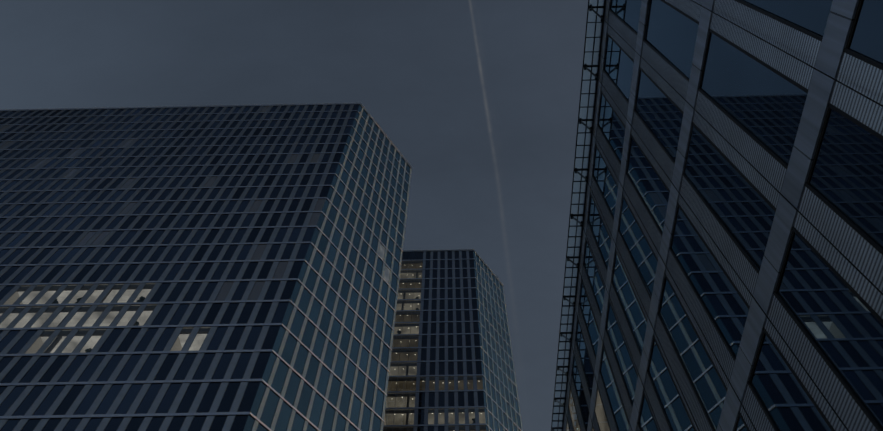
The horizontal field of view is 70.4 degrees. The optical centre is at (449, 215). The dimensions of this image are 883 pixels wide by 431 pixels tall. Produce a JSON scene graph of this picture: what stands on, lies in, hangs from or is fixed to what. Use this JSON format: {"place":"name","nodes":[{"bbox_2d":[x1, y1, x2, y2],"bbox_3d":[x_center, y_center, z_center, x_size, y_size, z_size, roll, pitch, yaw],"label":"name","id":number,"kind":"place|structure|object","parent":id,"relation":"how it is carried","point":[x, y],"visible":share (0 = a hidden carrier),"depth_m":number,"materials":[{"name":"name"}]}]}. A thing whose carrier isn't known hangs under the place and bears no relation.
{"place":"outdoors","nodes":[
{"label":"outdoors","id":0,"kind":"place"},
{"bbox_2d":[0,0,587,430],"label":"sky","id":1,"kind":"structure","parent":0,"point":[481,98],"materials":[{"name":"grey"}]},
{"label":"ground","id":2,"kind":"structure","parent":0,"visible":0},
{"bbox_2d":[551,0,882,430],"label":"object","id":3,"kind":"structure","parent":2,"relation":"on","point":[594,21],"depth_m":19.44,"materials":[{"name":"grey metal"}]},
{"bbox_2d":[561,0,605,430],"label":"rise fascia","id":4,"kind":"structure","parent":3,"relation":"attached to","point":[584,201],"depth_m":20.58,"materials":[{"name":"grey metal"}]},
{"bbox_2d":[563,0,882,430],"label":"building","id":5,"kind":"structure","parent":3,"relation":"attached to","point":[805,140],"depth_m":9.87,"materials":[{"name":"grey metal"}]},
{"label":"tower","id":6,"kind":"object","parent":2,"relation":"on","visible":0},
{"bbox_2d":[0,103,359,430],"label":"facade","id":7,"kind":"structure","parent":6,"relation":"attached to","point":[204,216],"depth_m":72.41,"materials":[{"name":"blue glass"}]},
{"bbox_2d":[0,283,210,353],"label":"lit windows","id":8,"kind":"structure","parent":7,"relation":"in","point":[49,293],"depth_m":63.36,"materials":[{"name":"beige glass"}]},
{"bbox_2d":[0,102,412,168],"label":"tower coping","id":9,"kind":"object","parent":7,"relation":"on","point":[218,105],"visible":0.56,"depth_m":114.70,"materials":[{"name":"grey metal"}]},
{"bbox_2d":[243,104,411,430],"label":"building facade","id":10,"kind":"structure","parent":6,"relation":"attached to","point":[327,368],"depth_m":71.68,"materials":[{"name":"blue glass"}]},
{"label":"tower","id":11,"kind":"object","parent":2,"relation":"on","visible":0},
{"bbox_2d":[383,250,485,430],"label":"facade","id":12,"kind":"structure","parent":11,"relation":"attached to","point":[448,341],"depth_m":118.30,"materials":[{"name":"blue glass"}]},
{"bbox_2d":[383,261,485,430],"bbox_3d":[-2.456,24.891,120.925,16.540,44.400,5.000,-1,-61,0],"label":"lit windows","id":13,"kind":"structure","parent":12,"relation":"in","point":[401,399],"depth_m":107.51,"materials":[{"name":"beige glass"}]},
{"bbox_2d":[403,249,503,285],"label":"tower coping","id":14,"kind":"object","parent":12,"relation":"on","point":[457,249],"visible":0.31,"depth_m":145.45,"materials":[{"name":"grey metal"}]},
{"bbox_2d":[473,250,522,430],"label":"building facade","id":15,"kind":"structure","parent":11,"relation":"attached to","point":[502,407],"depth_m":121.43,"materials":[{"name":"blue glass"}]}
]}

